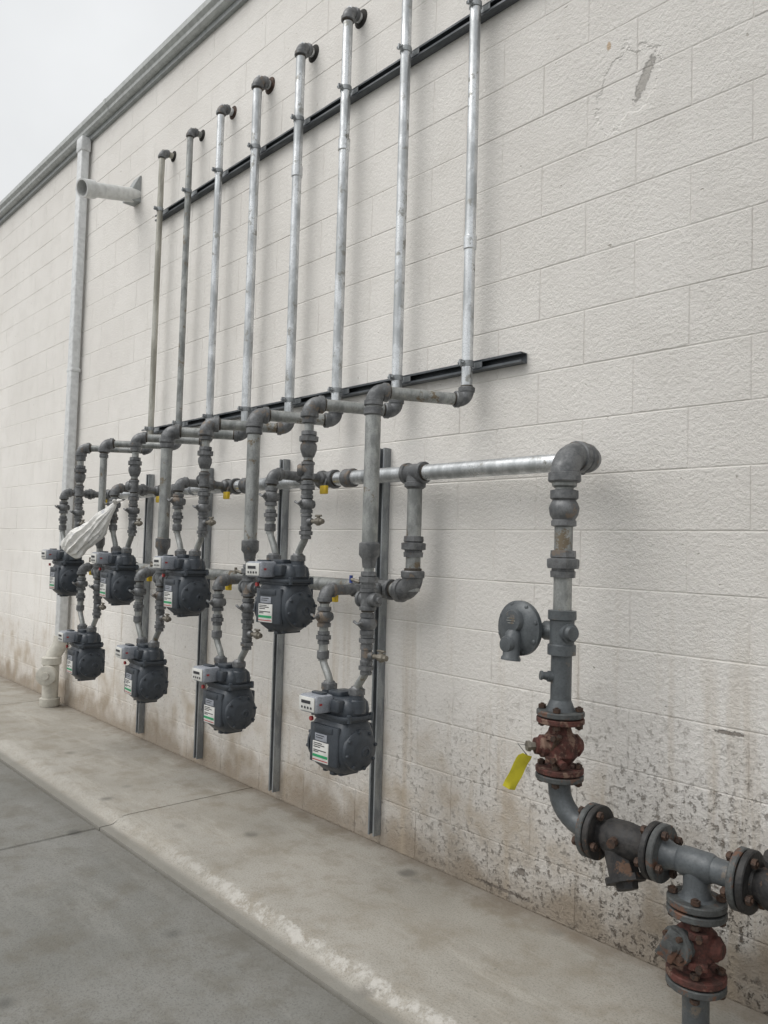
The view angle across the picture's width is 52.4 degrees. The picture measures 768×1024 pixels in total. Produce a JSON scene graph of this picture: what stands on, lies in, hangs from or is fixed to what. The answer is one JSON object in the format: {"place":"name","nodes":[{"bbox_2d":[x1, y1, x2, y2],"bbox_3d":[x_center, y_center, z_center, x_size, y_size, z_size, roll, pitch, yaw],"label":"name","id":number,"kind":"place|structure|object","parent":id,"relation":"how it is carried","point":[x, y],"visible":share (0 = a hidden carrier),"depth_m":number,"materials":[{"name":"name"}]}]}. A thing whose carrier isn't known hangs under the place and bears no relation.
{"place":"outdoors","nodes":[
{"label":"outdoors","id":0,"kind":"place"},
{"bbox_2d":[0,0,204,200],"label":"sky","id":1,"kind":"structure","parent":0,"point":[60,59],"materials":[{"name":"white"}]},
{"bbox_2d":[0,762,372,1023],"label":"concrete pavement","id":2,"kind":"structure","parent":0,"point":[97,926],"depth_m":2.66,"materials":[{"name":"concrete"}]},
{"bbox_2d":[0,676,767,1023],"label":"concrete walkway","id":3,"kind":"structure","parent":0,"point":[370,930],"depth_m":3.00,"materials":[{"name":"beige concrete"}]},
{"bbox_2d":[0,0,767,1015],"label":"front wall","id":4,"kind":"structure","parent":3,"relation":"on","point":[620,296],"depth_m":3.23,"materials":[{"name":"brick"}]},
{"bbox_2d":[36,135,90,707],"bbox_3d":[-2.627,-0.788,6.403,0.184,4.720,0.259,1,-3,11],"label":"downspout","id":5,"kind":"object","parent":4,"relation":"attached to","point":[47,676],"visible":0.8,"depth_m":6.43,"materials":[{"name":"paint"}]},
{"bbox_2d":[76,176,141,206],"bbox_3d":[-1.981,-2.352,5.655,0.135,0.329,0.513,0,-3,31],"label":"overflow pipe","id":6,"kind":"object","parent":4,"relation":"attached to","point":[94,189],"visible":1,"depth_m":5.60,"materials":[{"name":"grey plastic"}]},
{"bbox_2d":[70,149,175,527],"bbox_3d":[-1.767,-1.146,5.294,0.597,2.776,0.160,2,-3,-11],"label":"gas pipe","id":7,"kind":"object","parent":4,"relation":"attached to","point":[80,469],"visible":0.84,"depth_m":5.31,"materials":[{"name":"metal"}]},
{"bbox_2d":[0,0,247,224],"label":"roof gutter","id":8,"kind":"object","parent":4,"relation":"attached to","point":[201,23],"visible":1,"depth_m":5.91,"materials":[{"name":"grey metal"}]},
{"bbox_2d":[135,474,154,733],"bbox_3d":[-1.644,0.624,5.369,0.041,1.770,0.041,4,-4,-42],"label":"metal strut","id":9,"kind":"object","parent":4,"relation":"attached to","point":[147,547],"visible":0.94,"depth_m":5.37,"materials":[{"name":"metal"}]},
{"bbox_2d":[88,128,204,626],"bbox_3d":[-1.522,-0.897,4.998,0.624,3.286,0.158,2,-3,-9],"label":"gas pipe","id":10,"kind":"object","parent":4,"relation":"attached to","point":[106,446],"visible":0.79,"depth_m":5.01,"materials":[{"name":"metal"}]},
{"bbox_2d":[55,454,555,681],"bbox_3d":[-0.790,0.261,4.094,0.461,0.930,4.017,4,-4,-42],"label":"gas manifold","id":11,"kind":"object","parent":10,"relation":"attached to","point":[414,479],"visible":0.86,"depth_m":3.53,"materials":[{"name":"metal"}]},
{"bbox_2d":[41,545,85,596],"bbox_3d":[-2.168,0.395,5.283,0.254,0.352,0.278,4,-4,-40],"label":"gas meter","id":12,"kind":"object","parent":11,"relation":"attached to","point":[63,572],"visible":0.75,"depth_m":5.20,"materials":[{"name":"grey paint"}]},
{"bbox_2d":[58,623,104,680],"bbox_3d":[-1.929,0.898,4.983,0.254,0.352,0.278,3,-3,-40],"label":"gas meter","id":13,"kind":"object","parent":11,"relation":"attached to","point":[85,656],"visible":1,"depth_m":4.91,"materials":[{"name":"grey paint"}]},
{"bbox_2d":[61,499,122,558],"bbox_3d":[-1.776,0.102,4.749,0.385,0.372,0.121,2,-3,1],"label":"plastic bag","id":14,"kind":"object","parent":11,"relation":"attached to","point":[79,541],"visible":1,"depth_m":4.71,"materials":[{"name":"white plastic"}]},
{"bbox_2d":[90,546,138,605],"bbox_3d":[-1.605,0.382,4.668,0.254,0.352,0.278,3,-2,-39],"label":"gas meter","id":15,"kind":"object","parent":11,"relation":"attached to","point":[118,574],"visible":0.94,"depth_m":4.59,"materials":[{"name":"grey paint"}]},
{"bbox_2d":[115,637,168,702],"bbox_3d":[-1.351,0.885,4.356,0.254,0.352,0.278,4,-3,-39],"label":"gas meter","id":16,"kind":"object","parent":11,"relation":"attached to","point":[146,676],"visible":1,"depth_m":4.28,"materials":[{"name":"grey paint"}]},
{"bbox_2d":[153,549,211,616],"bbox_3d":[-1.053,0.370,4.068,0.254,0.352,0.278,3,-4,-39],"label":"gas meter","id":17,"kind":"object","parent":11,"relation":"attached to","point":[186,592],"visible":1,"depth_m":4.00,"materials":[{"name":"grey paint"}]},
{"bbox_2d":[192,655,256,733],"bbox_3d":[-0.762,0.872,3.713,0.254,0.352,0.278,3,-4,-41],"label":"gas meter","id":18,"kind":"object","parent":11,"relation":"attached to","point":[228,706],"visible":1,"depth_m":3.64,"materials":[{"name":"grey paint"}]},
{"bbox_2d":[246,553,316,633],"bbox_3d":[-0.456,0.356,3.419,0.278,0.352,0.254,-2,-4,45],"label":"gas meter","id":19,"kind":"object","parent":11,"relation":"attached to","point":[284,602],"visible":1,"depth_m":3.35,"materials":[{"name":"grey paint"}]},
{"bbox_2d":[299,680,376,775],"bbox_3d":[-0.189,0.859,3.092,0.254,0.352,0.278,5,-5,-43],"label":"gas meter","id":20,"kind":"object","parent":11,"relation":"attached to","point":[341,740],"visible":1,"depth_m":3.02,"materials":[{"name":"grey paint"}]},
{"bbox_2d":[536,441,601,731],"bbox_3d":[0.636,0.233,2.615,0.308,0.946,0.172,4,-4,-42],"label":"gas service riser","id":21,"kind":"object","parent":11,"relation":"attached to","point":[572,462],"visible":0.99,"depth_m":2.53,"materials":[{"name":"metal"}]},
{"bbox_2d":[498,600,549,661],"bbox_3d":[0.451,0.397,2.603,0.122,0.200,0.209,4,-4,-42],"label":"gas regulator","id":22,"kind":"object","parent":21,"relation":"attached to","point":[521,629],"visible":0.99,"depth_m":2.58,"materials":[{"name":"grey metal"}]},
{"bbox_2d":[123,104,236,547],"bbox_3d":[-1.220,-1.160,4.700,0.574,2.780,0.167,2,-3,-16],"label":"gas pipe","id":23,"kind":"object","parent":4,"relation":"attached to","point":[138,440],"visible":0.81,"depth_m":4.73,"materials":[{"name":"metal"}]},
{"bbox_2d":[193,468,213,758],"bbox_3d":[-1.106,0.611,4.783,0.041,1.770,0.041,4,-4,-42],"label":"metal strut","id":24,"kind":"object","parent":4,"relation":"attached to","point":[201,660],"visible":0.65,"depth_m":4.76,"materials":[{"name":"metal"}]},
{"bbox_2d":[150,75,274,640],"bbox_3d":[-0.961,-0.915,4.397,0.591,3.297,0.166,2,-3,-16],"label":"gas pipe","id":25,"kind":"object","parent":4,"relation":"attached to","point":[260,84],"visible":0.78,"depth_m":4.42,"materials":[{"name":"metal"}]},
{"bbox_2d":[192,42,318,550],"bbox_3d":[-0.663,-1.175,4.098,0.579,2.785,0.167,2,-3,-16],"label":"gas pipe","id":26,"kind":"object","parent":4,"relation":"attached to","point":[209,427],"visible":0.97,"depth_m":4.12,"materials":[{"name":"metal"}]},
{"bbox_2d":[268,459,289,792],"bbox_3d":[-0.562,0.599,4.190,0.041,1.770,0.041,4,-4,-42],"label":"metal strut","id":27,"kind":"object","parent":4,"relation":"attached to","point":[277,669],"visible":0.74,"depth_m":4.17,"materials":[{"name":"metal"}]},
{"bbox_2d":[234,6,366,660],"bbox_3d":[-0.384,-0.927,3.772,0.558,3.296,0.173,3,-3,-22],"label":"gas pipe","id":28,"kind":"object","parent":4,"relation":"attached to","point":[258,418],"visible":0.92,"depth_m":3.81,"materials":[{"name":"metal"}]},
{"bbox_2d":[142,351,526,433],"bbox_3d":[-0.572,-0.583,4.293,0.041,0.041,3.320,4,-4,-42],"label":"metal strut","id":29,"kind":"object","parent":4,"relation":"attached to","point":[499,362],"visible":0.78,"depth_m":3.52,"materials":[{"name":"metal"}]},
{"bbox_2d":[155,0,518,220],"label":"metal strut","id":30,"kind":"object","parent":4,"relation":"attached to","point":[446,37],"visible":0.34,"depth_m":3.88,"materials":[{"name":"metal"}]},
{"bbox_2d":[294,0,418,554],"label":"gas pipe","id":31,"kind":"object","parent":4,"relation":"attached to","point":[313,408],"visible":0.96,"depth_m":3.50,"materials":[{"name":"metal"}]},
{"bbox_2d":[368,448,390,836],"bbox_3d":[-0.021,0.587,3.601,0.041,1.770,0.041,4,-4,-42],"label":"metal strut","id":32,"kind":"object","parent":4,"relation":"attached to","point":[375,770],"visible":0.91,"depth_m":3.59,"materials":[{"name":"metal"}]},
{"bbox_2d":[349,0,489,688],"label":"gas pipe","id":33,"kind":"object","parent":4,"relation":"attached to","point":[368,599],"visible":1,"depth_m":3.10,"materials":[{"name":"metal"}]},
{"bbox_2d":[535,758,767,1023],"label":"flanged gas inlet","id":34,"kind":"object","parent":3,"relation":"on","point":[690,949],"visible":0.99,"depth_m":2.15,"materials":[{"name":"grey metal"}]},
{"bbox_2d":[525,726,583,769],"bbox_3d":[0.555,0.756,2.526,0.177,0.145,0.140,4,-4,-42],"label":"ball valve","id":35,"kind":"object","parent":34,"relation":"on","point":[562,748],"visible":0.97,"depth_m":2.49,"materials":[{"name":"red metal"}]},
{"bbox_2d":[503,743,531,789],"bbox_3d":[0.434,0.826,2.524,0.092,0.157,0.037,0,-3,38],"label":"yellow tag","id":36,"kind":"object","parent":35,"relation":"attached to","point":[516,772],"visible":1,"depth_m":2.52,"materials":[{"name":"plastic"}]}
]}

